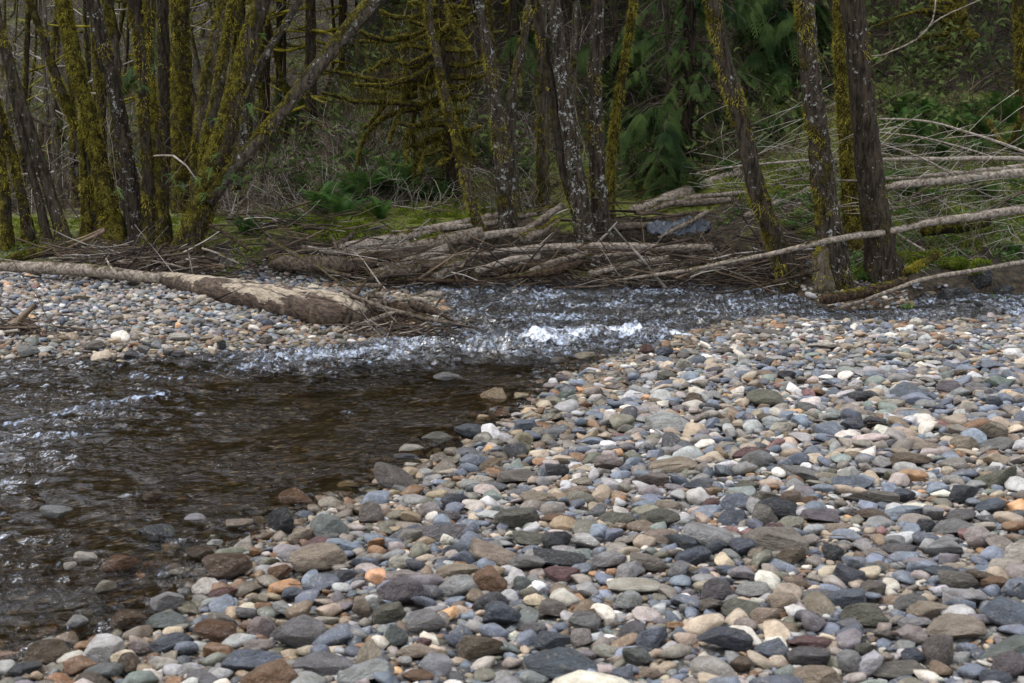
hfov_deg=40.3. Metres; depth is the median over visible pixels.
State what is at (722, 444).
stone
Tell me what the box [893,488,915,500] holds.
stone
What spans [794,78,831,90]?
sword fern
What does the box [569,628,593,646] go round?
stone
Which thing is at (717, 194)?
log
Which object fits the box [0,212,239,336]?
twigs
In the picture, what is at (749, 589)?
stone
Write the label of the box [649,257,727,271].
log
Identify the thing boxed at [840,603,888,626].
stone
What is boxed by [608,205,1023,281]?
log
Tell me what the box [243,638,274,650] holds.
stone
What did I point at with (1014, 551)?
stone
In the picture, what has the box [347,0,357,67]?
alder tree
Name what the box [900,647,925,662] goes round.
stone
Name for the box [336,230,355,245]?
log
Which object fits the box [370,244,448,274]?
log
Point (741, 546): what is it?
stone
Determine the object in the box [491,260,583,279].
log
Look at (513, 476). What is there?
stone
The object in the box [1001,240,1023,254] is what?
sword fern
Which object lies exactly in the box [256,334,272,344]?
stone
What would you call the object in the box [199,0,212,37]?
alder tree
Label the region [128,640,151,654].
stone
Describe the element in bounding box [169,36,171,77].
alder tree
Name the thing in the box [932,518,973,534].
stone
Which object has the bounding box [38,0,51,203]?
alder tree
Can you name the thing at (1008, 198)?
stick
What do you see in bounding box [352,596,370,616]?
stone
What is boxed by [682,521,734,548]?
stone
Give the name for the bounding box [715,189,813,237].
green herbs
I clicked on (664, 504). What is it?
stone
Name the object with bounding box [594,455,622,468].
stone
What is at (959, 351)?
stone
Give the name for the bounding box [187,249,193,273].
stick
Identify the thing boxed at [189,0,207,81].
alder tree
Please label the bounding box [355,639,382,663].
stone
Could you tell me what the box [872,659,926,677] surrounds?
stone
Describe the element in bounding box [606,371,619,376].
stone
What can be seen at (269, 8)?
alder tree
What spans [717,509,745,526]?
stone
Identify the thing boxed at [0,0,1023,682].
ground
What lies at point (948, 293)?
boulder
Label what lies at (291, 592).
stone
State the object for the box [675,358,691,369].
stone
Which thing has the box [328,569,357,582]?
stone
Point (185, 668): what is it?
stone
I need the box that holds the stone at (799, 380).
[789,378,805,382]
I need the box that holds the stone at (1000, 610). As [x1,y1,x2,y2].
[979,596,1023,625]
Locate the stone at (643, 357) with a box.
[635,354,653,360]
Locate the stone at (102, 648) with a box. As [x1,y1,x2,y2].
[83,633,124,663]
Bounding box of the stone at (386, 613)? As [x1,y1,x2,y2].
[371,601,404,624]
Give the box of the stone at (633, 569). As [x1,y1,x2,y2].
[615,560,644,577]
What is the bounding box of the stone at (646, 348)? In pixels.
[639,344,654,353]
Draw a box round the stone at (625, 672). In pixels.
[611,665,633,680]
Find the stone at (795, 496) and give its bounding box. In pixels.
[781,490,801,502]
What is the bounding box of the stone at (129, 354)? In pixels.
[124,350,138,358]
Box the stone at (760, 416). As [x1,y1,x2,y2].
[756,414,779,421]
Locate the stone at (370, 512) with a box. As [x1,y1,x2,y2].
[358,501,384,522]
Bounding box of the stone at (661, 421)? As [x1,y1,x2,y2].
[645,412,688,430]
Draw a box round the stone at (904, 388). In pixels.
[890,381,928,396]
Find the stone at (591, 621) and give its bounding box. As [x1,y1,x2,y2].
[568,611,600,633]
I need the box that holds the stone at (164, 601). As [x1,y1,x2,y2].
[150,591,183,611]
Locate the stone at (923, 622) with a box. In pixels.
[898,617,931,627]
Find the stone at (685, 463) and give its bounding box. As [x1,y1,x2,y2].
[649,456,697,473]
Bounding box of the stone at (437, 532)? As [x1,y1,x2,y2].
[414,524,466,541]
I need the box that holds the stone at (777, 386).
[772,384,783,389]
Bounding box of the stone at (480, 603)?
[471,591,508,610]
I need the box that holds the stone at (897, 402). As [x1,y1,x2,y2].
[880,399,905,405]
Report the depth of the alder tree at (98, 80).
21.12 m
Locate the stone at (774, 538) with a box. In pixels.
[742,527,808,554]
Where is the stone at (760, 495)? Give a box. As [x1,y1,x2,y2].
[752,491,778,499]
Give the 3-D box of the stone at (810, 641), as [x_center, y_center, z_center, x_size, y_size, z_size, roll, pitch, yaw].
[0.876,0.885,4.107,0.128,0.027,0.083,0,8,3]
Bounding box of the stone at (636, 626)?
[618,620,645,636]
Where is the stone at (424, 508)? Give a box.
[416,502,440,517]
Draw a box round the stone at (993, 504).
[974,497,1005,511]
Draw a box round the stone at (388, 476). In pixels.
[373,462,415,488]
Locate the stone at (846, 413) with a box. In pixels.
[840,408,862,422]
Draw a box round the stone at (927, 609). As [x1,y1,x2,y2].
[906,600,948,618]
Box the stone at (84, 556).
[73,551,97,560]
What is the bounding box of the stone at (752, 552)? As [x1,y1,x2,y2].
[747,547,764,557]
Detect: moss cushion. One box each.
[794,227,815,237]
[897,250,920,262]
[935,256,970,270]
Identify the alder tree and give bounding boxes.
[0,6,63,121]
[0,11,52,245]
[0,15,71,241]
[0,53,78,210]
[0,68,15,251]
[0,98,37,245]
[2,93,70,114]
[3,0,5,29]
[6,0,16,20]
[6,0,17,123]
[7,0,73,59]
[11,18,38,54]
[12,42,50,143]
[14,0,69,154]
[18,2,80,186]
[18,2,170,143]
[19,18,64,165]
[25,0,100,230]
[28,0,51,105]
[28,1,132,200]
[29,0,127,152]
[31,0,137,134]
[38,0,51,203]
[42,0,66,208]
[50,5,127,182]
[54,0,125,245]
[59,22,79,207]
[82,0,134,77]
[85,0,143,242]
[86,4,91,76]
[89,16,106,144]
[102,0,122,202]
[107,67,172,187]
[110,0,385,259]
[118,2,133,90]
[122,6,207,107]
[125,0,155,259]
[138,0,155,178]
[141,0,173,253]
[151,0,195,105]
[154,0,171,206]
[168,0,193,213]
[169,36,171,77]
[187,0,227,206]
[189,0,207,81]
[189,2,273,109]
[190,0,213,36]
[190,0,245,154]
[190,3,212,32]
[190,73,194,133]
[192,83,196,105]
[197,0,240,170]
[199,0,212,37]
[206,0,318,35]
[207,0,225,84]
[231,15,236,58]
[234,54,257,206]
[238,0,305,182]
[252,60,302,162]
[255,0,297,152]
[302,0,335,118]
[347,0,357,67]
[421,0,490,247]
[460,0,499,17]
[474,0,518,247]
[484,0,500,131]
[505,0,531,215]
[528,0,572,223]
[533,0,551,208]
[547,0,601,266]
[569,0,579,123]
[586,0,616,252]
[605,0,638,218]
[701,0,803,294]
[791,0,854,291]
[830,0,863,254]
[840,0,911,287]
[1010,0,1023,97]
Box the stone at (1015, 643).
[979,634,1023,663]
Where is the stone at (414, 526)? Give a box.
[406,523,419,528]
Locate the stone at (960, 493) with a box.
[948,485,977,502]
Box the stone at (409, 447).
[399,444,423,450]
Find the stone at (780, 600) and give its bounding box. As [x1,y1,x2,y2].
[767,592,797,609]
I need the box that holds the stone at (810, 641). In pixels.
[787,635,831,647]
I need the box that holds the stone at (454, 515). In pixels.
[438,510,460,520]
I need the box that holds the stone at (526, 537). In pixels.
[512,530,543,544]
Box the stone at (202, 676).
[186,669,218,682]
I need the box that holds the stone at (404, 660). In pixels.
[397,656,411,665]
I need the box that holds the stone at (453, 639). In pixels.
[441,634,463,646]
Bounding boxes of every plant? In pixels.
[900,301,913,308]
[991,294,1014,307]
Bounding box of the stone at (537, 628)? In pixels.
[521,622,547,633]
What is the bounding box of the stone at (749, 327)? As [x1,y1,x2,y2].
[744,325,754,330]
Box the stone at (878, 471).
[869,467,896,475]
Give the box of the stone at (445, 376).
[433,372,459,380]
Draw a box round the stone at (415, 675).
[401,669,434,681]
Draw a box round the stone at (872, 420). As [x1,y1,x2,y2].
[863,416,885,426]
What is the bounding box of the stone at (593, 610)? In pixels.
[586,608,602,620]
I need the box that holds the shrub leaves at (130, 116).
[0,0,322,202]
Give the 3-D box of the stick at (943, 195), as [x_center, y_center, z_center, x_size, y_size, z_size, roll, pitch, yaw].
[4.725,-1.622,15.640,1.551,0.298,0.053,-5,9,-31]
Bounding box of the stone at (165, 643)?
[148,632,193,653]
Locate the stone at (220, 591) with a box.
[207,587,237,597]
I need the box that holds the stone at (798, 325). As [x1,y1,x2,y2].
[794,323,802,328]
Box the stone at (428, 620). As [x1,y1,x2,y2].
[404,608,445,633]
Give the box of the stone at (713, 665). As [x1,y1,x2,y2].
[690,656,736,678]
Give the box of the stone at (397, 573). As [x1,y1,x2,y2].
[384,569,419,579]
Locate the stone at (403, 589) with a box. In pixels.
[378,576,423,603]
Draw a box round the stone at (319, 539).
[302,536,329,546]
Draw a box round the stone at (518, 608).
[512,604,526,611]
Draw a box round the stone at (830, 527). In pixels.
[822,523,851,532]
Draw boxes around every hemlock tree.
[107,28,171,172]
[250,0,323,169]
[501,0,550,107]
[569,0,664,109]
[615,0,707,200]
[709,0,834,101]
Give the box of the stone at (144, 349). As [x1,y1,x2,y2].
[136,344,150,354]
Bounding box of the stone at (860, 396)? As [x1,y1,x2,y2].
[848,390,879,401]
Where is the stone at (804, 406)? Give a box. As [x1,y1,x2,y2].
[796,401,816,410]
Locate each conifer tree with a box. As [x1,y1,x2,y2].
[190,0,282,148]
[202,0,299,161]
[242,0,355,159]
[244,2,324,126]
[282,0,373,131]
[494,0,518,49]
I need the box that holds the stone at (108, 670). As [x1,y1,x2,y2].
[83,662,122,678]
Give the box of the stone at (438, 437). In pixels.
[422,431,451,444]
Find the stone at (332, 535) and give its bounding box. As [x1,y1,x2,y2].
[320,533,339,537]
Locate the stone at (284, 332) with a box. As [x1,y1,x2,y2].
[278,329,290,335]
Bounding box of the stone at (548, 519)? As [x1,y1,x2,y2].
[541,513,576,522]
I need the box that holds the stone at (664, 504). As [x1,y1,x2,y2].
[654,500,682,509]
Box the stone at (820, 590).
[800,588,830,599]
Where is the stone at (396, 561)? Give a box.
[388,554,411,569]
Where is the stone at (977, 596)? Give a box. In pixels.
[941,587,989,603]
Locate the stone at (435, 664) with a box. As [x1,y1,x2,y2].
[418,652,453,676]
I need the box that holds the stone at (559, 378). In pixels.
[555,375,568,381]
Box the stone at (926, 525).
[916,519,935,532]
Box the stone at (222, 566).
[202,553,252,580]
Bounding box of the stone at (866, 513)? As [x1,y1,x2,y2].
[854,508,890,519]
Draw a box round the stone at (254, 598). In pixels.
[247,594,268,603]
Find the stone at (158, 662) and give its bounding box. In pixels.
[148,656,177,669]
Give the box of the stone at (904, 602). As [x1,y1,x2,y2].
[893,593,928,611]
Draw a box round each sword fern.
[220,215,265,234]
[261,213,307,228]
[278,176,323,199]
[297,180,357,214]
[309,191,388,215]
[310,170,391,202]
[313,166,346,181]
[322,147,377,165]
[330,163,407,198]
[354,150,425,175]
[355,196,394,218]
[375,160,437,193]
[387,149,437,172]
[398,180,462,202]
[431,166,482,185]
[463,137,493,163]
[472,130,521,150]
[516,155,553,173]
[603,107,633,123]
[606,159,641,173]
[679,177,711,191]
[712,158,742,171]
[751,118,801,140]
[755,136,785,154]
[762,76,798,103]
[779,104,804,124]
[780,217,807,229]
[791,210,813,223]
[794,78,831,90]
[855,271,872,281]
[877,105,930,129]
[878,94,920,115]
[879,134,914,153]
[884,168,911,182]
[887,115,941,143]
[888,180,927,196]
[907,95,942,118]
[920,187,941,201]
[923,133,957,156]
[925,102,993,133]
[947,99,992,117]
[954,137,997,155]
[958,113,1014,137]
[964,181,1008,197]
[969,89,1021,108]
[978,97,1022,123]
[990,129,1023,152]
[995,194,1023,206]
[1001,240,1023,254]
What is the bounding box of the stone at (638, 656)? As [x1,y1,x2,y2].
[622,646,652,665]
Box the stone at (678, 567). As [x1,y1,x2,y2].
[666,560,689,576]
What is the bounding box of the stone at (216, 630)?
[192,618,236,642]
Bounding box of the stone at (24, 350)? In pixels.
[17,344,39,356]
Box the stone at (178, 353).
[171,350,184,356]
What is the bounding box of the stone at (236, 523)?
[226,518,253,527]
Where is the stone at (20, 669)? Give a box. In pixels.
[6,661,42,676]
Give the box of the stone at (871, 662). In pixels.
[858,650,883,676]
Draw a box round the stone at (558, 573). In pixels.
[543,566,580,582]
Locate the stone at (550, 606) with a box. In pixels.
[537,598,567,615]
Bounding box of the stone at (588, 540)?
[571,533,600,547]
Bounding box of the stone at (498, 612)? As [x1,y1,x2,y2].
[483,601,520,624]
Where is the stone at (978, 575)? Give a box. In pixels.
[963,569,993,582]
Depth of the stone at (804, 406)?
7.84 m
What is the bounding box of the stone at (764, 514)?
[752,503,777,526]
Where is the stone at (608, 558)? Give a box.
[589,550,626,566]
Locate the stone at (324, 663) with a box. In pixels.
[292,651,353,676]
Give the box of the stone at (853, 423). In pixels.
[839,418,864,429]
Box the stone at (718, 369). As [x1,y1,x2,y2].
[706,367,722,372]
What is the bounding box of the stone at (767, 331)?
[751,329,779,334]
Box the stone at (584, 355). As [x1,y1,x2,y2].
[575,352,595,358]
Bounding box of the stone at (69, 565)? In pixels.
[63,561,76,569]
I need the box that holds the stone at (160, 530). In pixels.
[138,523,185,548]
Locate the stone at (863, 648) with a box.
[854,642,877,654]
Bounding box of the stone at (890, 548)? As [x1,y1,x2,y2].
[880,543,918,554]
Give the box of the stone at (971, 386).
[965,383,986,390]
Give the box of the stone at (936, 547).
[923,539,963,555]
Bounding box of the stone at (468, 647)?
[455,635,504,659]
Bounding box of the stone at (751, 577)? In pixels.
[747,574,754,580]
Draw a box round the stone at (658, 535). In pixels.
[645,528,677,543]
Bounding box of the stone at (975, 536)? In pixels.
[963,526,993,547]
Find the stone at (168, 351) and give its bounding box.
[163,348,175,354]
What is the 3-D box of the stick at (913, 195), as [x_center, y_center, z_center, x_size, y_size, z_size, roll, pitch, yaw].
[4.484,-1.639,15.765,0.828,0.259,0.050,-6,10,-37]
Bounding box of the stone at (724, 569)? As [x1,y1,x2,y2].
[715,564,734,574]
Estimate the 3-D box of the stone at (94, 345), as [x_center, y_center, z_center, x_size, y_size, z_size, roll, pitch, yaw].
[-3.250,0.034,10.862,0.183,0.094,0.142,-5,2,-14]
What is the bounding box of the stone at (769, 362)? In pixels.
[760,358,773,365]
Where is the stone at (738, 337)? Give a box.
[732,334,750,340]
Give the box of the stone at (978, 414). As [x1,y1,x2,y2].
[969,412,989,417]
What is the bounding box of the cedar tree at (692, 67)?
[615,0,777,198]
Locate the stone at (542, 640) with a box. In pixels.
[531,630,570,650]
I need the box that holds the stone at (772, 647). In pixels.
[754,637,788,661]
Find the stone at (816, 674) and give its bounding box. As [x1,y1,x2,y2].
[793,665,841,682]
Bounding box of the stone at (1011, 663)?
[990,651,1023,677]
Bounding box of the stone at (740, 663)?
[730,655,753,671]
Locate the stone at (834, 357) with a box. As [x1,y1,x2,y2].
[829,356,840,359]
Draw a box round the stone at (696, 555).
[675,546,711,565]
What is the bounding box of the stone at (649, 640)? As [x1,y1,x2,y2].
[635,627,667,651]
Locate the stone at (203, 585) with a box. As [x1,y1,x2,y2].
[191,577,218,594]
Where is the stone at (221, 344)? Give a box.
[216,340,226,349]
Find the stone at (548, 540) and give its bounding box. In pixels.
[540,531,571,548]
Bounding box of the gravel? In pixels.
[0,265,1023,682]
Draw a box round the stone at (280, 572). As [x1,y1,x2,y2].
[267,564,291,579]
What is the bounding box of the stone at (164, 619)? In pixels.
[145,611,191,627]
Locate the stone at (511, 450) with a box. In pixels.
[502,442,527,458]
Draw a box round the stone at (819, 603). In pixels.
[803,591,836,615]
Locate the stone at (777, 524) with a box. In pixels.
[765,522,783,526]
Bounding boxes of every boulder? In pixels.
[870,301,878,305]
[924,291,936,297]
[935,282,943,287]
[935,287,962,305]
[951,300,982,309]
[960,286,973,296]
[967,257,991,287]
[978,296,993,301]
[993,285,1014,298]
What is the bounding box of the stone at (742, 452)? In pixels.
[732,446,769,458]
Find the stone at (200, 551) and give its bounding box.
[186,545,216,556]
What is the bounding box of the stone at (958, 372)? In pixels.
[952,369,968,376]
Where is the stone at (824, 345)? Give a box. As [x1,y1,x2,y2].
[807,342,838,348]
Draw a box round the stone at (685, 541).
[664,534,698,548]
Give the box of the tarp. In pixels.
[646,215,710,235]
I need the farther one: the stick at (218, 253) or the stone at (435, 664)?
the stick at (218, 253)
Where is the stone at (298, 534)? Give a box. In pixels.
[288,526,314,544]
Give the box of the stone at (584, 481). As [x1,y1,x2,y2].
[571,477,591,484]
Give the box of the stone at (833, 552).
[821,544,844,561]
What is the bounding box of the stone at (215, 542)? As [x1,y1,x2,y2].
[207,539,222,544]
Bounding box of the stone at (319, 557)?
[289,543,347,573]
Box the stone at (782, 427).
[769,422,791,432]
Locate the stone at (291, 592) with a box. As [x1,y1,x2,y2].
[281,586,305,599]
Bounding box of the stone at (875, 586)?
[859,580,885,594]
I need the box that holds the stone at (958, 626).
[924,613,987,638]
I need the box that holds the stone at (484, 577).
[472,565,506,591]
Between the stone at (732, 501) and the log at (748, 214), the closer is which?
the stone at (732, 501)
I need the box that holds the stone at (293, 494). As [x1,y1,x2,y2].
[278,487,312,506]
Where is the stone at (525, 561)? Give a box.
[508,555,544,568]
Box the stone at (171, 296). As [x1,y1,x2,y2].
[164,292,177,300]
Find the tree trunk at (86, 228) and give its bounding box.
[76,112,93,237]
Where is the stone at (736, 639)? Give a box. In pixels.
[696,626,752,651]
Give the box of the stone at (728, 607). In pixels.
[720,597,760,618]
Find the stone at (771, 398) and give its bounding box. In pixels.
[747,388,784,406]
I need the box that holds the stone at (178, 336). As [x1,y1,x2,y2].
[166,332,190,340]
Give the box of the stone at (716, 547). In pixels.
[705,540,727,554]
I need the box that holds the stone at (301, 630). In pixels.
[272,614,326,646]
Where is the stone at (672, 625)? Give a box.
[666,621,683,629]
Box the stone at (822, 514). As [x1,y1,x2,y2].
[799,508,839,521]
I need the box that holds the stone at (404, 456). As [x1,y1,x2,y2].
[393,453,416,458]
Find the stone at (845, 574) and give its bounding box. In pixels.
[832,562,865,587]
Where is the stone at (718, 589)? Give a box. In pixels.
[700,578,734,600]
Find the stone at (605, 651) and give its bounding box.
[591,644,617,658]
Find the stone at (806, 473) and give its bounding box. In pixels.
[774,464,818,480]
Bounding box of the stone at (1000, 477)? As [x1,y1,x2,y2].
[974,466,1016,488]
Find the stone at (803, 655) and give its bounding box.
[787,646,830,664]
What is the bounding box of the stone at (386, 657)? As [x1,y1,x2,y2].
[376,654,391,661]
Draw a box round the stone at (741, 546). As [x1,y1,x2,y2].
[728,537,756,554]
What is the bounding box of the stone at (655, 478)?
[630,472,668,485]
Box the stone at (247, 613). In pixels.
[235,607,259,618]
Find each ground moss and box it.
[0,207,263,274]
[254,174,496,240]
[712,156,1023,280]
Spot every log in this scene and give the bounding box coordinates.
[0,261,162,283]
[2,237,93,260]
[156,272,458,328]
[267,254,378,273]
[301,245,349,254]
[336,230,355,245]
[338,212,497,250]
[345,283,380,286]
[347,226,483,258]
[355,251,396,261]
[366,256,460,281]
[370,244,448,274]
[377,252,508,265]
[401,219,497,230]
[406,279,494,282]
[431,256,470,282]
[457,227,522,245]
[475,254,540,273]
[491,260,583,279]
[494,242,712,253]
[498,260,595,274]
[512,202,564,239]
[516,201,559,218]
[522,250,588,272]
[586,251,649,258]
[587,255,668,276]
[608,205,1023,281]
[610,222,647,230]
[615,211,698,222]
[629,167,741,211]
[644,199,676,211]
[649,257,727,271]
[656,197,732,206]
[658,209,708,238]
[684,191,746,198]
[744,186,809,218]
[817,277,910,303]
[885,167,1023,190]
[902,249,941,276]
[920,219,990,237]
[984,95,1023,148]
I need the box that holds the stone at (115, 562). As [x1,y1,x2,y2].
[101,554,139,572]
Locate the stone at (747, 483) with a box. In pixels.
[734,480,758,488]
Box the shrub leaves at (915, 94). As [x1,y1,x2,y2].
[229,0,1013,211]
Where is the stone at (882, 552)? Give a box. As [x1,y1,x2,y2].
[863,549,888,558]
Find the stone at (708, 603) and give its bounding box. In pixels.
[698,598,723,612]
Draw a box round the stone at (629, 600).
[616,590,642,610]
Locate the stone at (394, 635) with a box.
[384,624,407,647]
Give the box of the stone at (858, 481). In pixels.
[832,476,871,487]
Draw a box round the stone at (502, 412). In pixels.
[493,408,510,417]
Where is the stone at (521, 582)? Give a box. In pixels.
[513,576,531,590]
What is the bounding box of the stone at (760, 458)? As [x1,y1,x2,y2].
[738,450,775,468]
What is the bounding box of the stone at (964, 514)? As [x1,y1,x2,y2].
[942,508,975,520]
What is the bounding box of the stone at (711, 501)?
[702,498,719,505]
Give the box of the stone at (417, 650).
[396,643,438,657]
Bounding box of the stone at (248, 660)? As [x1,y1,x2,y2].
[221,648,282,671]
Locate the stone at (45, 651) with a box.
[22,639,69,664]
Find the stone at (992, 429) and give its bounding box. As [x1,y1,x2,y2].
[978,421,1008,438]
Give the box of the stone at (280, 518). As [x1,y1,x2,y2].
[267,507,293,533]
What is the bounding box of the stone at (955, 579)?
[938,569,979,588]
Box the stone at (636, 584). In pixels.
[606,577,660,592]
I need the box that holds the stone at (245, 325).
[242,322,252,328]
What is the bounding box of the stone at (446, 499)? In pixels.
[441,494,468,505]
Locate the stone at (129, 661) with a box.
[117,652,141,673]
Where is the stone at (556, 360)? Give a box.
[550,356,565,364]
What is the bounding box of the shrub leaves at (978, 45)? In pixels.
[665,0,1015,107]
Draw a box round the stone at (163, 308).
[153,305,168,310]
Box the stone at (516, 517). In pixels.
[493,507,540,527]
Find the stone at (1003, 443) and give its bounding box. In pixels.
[979,437,1013,450]
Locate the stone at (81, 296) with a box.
[73,293,85,299]
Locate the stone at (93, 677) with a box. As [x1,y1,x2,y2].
[75,671,111,682]
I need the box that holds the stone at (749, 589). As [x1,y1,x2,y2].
[735,582,772,596]
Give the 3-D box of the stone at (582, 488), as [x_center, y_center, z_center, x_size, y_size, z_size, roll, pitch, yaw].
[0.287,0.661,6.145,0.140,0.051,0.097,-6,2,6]
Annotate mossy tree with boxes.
[320,0,491,198]
[874,0,979,78]
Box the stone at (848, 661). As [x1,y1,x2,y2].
[836,649,861,673]
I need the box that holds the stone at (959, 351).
[950,350,967,352]
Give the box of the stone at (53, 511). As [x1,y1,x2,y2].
[39,505,72,518]
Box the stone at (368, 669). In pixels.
[337,658,394,682]
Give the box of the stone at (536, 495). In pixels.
[520,491,556,501]
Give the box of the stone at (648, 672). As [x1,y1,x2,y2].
[637,666,661,678]
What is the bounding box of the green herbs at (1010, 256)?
[801,161,1023,279]
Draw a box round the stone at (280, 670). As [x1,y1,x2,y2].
[240,658,298,682]
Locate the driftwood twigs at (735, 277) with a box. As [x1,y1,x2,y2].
[175,192,817,303]
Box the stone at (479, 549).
[469,536,516,565]
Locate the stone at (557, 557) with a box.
[533,547,586,565]
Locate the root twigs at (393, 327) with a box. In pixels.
[320,288,487,340]
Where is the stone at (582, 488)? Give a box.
[564,485,591,494]
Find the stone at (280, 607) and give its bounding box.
[272,601,288,614]
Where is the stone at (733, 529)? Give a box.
[722,526,740,533]
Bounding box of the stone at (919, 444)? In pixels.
[911,440,940,450]
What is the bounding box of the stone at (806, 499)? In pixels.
[802,496,817,503]
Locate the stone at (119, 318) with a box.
[109,314,123,321]
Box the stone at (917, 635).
[895,624,928,644]
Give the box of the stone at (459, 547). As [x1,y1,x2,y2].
[443,544,469,552]
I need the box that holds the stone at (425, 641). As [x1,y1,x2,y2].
[416,637,431,645]
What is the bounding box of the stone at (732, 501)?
[720,493,748,510]
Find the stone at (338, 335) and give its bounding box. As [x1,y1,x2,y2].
[335,333,342,338]
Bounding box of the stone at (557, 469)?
[545,464,568,475]
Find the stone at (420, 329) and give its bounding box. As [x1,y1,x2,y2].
[412,327,423,331]
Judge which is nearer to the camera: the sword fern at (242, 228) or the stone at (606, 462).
the stone at (606, 462)
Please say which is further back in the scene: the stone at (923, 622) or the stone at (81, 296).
the stone at (81, 296)
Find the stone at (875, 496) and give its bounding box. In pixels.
[842,490,899,503]
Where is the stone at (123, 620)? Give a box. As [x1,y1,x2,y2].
[109,609,144,631]
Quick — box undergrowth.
[0,0,1023,275]
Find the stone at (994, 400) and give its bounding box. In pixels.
[985,396,1002,406]
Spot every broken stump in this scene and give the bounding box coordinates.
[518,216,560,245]
[810,246,836,292]
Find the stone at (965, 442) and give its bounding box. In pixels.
[949,435,978,449]
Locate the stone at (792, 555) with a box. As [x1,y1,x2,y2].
[777,547,805,564]
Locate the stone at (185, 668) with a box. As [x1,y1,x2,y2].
[177,663,202,674]
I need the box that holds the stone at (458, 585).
[436,574,479,598]
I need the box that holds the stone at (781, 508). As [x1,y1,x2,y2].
[758,497,796,520]
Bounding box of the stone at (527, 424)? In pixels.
[514,419,536,431]
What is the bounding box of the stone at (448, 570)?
[436,563,478,577]
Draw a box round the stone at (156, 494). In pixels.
[143,489,163,500]
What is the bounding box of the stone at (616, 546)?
[605,542,627,550]
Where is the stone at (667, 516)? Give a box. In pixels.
[638,508,680,524]
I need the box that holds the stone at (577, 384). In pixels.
[571,383,582,386]
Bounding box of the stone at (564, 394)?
[557,390,575,399]
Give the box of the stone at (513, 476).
[495,469,537,483]
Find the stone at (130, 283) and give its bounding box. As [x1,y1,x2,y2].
[125,281,140,285]
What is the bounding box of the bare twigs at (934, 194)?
[686,83,1023,260]
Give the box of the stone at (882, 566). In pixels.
[864,561,885,572]
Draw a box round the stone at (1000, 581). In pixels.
[980,576,1007,588]
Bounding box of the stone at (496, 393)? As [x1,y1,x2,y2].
[480,387,509,410]
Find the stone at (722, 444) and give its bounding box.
[717,441,735,448]
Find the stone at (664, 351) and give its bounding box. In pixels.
[655,347,673,355]
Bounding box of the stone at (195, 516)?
[184,513,205,519]
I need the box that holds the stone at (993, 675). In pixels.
[978,669,1013,682]
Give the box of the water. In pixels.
[0,277,1023,660]
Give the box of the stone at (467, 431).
[454,423,480,438]
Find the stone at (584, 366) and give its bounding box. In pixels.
[580,363,591,370]
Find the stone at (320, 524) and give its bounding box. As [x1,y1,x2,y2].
[310,514,350,536]
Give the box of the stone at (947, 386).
[936,380,960,392]
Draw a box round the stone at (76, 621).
[66,615,88,627]
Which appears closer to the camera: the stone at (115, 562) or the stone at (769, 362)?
the stone at (115, 562)
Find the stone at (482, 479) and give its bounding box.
[473,475,494,483]
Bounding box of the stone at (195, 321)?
[191,318,204,324]
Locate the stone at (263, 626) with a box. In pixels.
[247,616,274,636]
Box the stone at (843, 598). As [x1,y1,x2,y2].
[826,588,866,608]
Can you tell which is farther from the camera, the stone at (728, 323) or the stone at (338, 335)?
the stone at (728, 323)
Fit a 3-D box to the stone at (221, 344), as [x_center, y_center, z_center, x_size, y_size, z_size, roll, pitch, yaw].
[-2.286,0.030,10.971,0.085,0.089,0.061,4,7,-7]
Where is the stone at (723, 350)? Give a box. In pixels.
[716,347,733,353]
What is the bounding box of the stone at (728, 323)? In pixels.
[721,319,730,326]
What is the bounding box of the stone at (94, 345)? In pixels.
[82,340,106,350]
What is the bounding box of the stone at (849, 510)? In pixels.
[839,506,859,516]
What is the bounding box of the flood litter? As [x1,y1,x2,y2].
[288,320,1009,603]
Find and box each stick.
[0,256,108,261]
[31,114,52,127]
[105,258,117,275]
[117,260,132,263]
[132,258,186,268]
[153,154,196,179]
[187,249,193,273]
[201,247,239,263]
[208,224,249,250]
[267,237,350,277]
[306,258,353,292]
[331,234,346,270]
[343,290,471,328]
[638,136,720,165]
[676,326,725,333]
[697,156,1023,172]
[720,269,818,293]
[769,177,808,185]
[776,319,828,323]
[801,178,857,181]
[834,259,1023,309]
[871,0,935,56]
[877,118,1023,152]
[881,143,952,175]
[884,132,990,155]
[886,164,1023,180]
[889,183,981,209]
[889,184,930,206]
[897,233,924,250]
[916,0,979,39]
[967,326,1023,332]
[983,190,1023,210]
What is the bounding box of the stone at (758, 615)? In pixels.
[749,607,784,623]
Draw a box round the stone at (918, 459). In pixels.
[889,452,931,467]
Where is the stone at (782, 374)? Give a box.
[776,370,796,378]
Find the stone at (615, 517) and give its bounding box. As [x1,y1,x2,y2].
[596,512,635,523]
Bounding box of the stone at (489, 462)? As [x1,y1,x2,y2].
[478,458,501,470]
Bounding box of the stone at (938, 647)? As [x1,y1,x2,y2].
[921,634,953,665]
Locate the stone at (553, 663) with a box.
[523,647,597,678]
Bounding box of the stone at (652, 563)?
[630,552,668,571]
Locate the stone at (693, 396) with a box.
[684,392,704,401]
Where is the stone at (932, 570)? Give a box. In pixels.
[921,565,956,575]
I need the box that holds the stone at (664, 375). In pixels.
[657,371,676,379]
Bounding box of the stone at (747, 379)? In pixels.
[743,377,753,382]
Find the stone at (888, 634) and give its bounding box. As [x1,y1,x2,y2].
[874,629,896,639]
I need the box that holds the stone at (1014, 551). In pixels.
[1003,542,1023,561]
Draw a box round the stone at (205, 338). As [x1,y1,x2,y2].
[199,335,213,340]
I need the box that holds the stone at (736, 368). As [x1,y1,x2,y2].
[731,365,749,371]
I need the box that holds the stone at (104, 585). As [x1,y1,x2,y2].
[95,580,116,592]
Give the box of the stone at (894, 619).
[889,615,904,624]
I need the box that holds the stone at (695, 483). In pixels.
[683,478,712,488]
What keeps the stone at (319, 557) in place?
on the ground
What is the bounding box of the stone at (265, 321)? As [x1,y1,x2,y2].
[259,318,272,325]

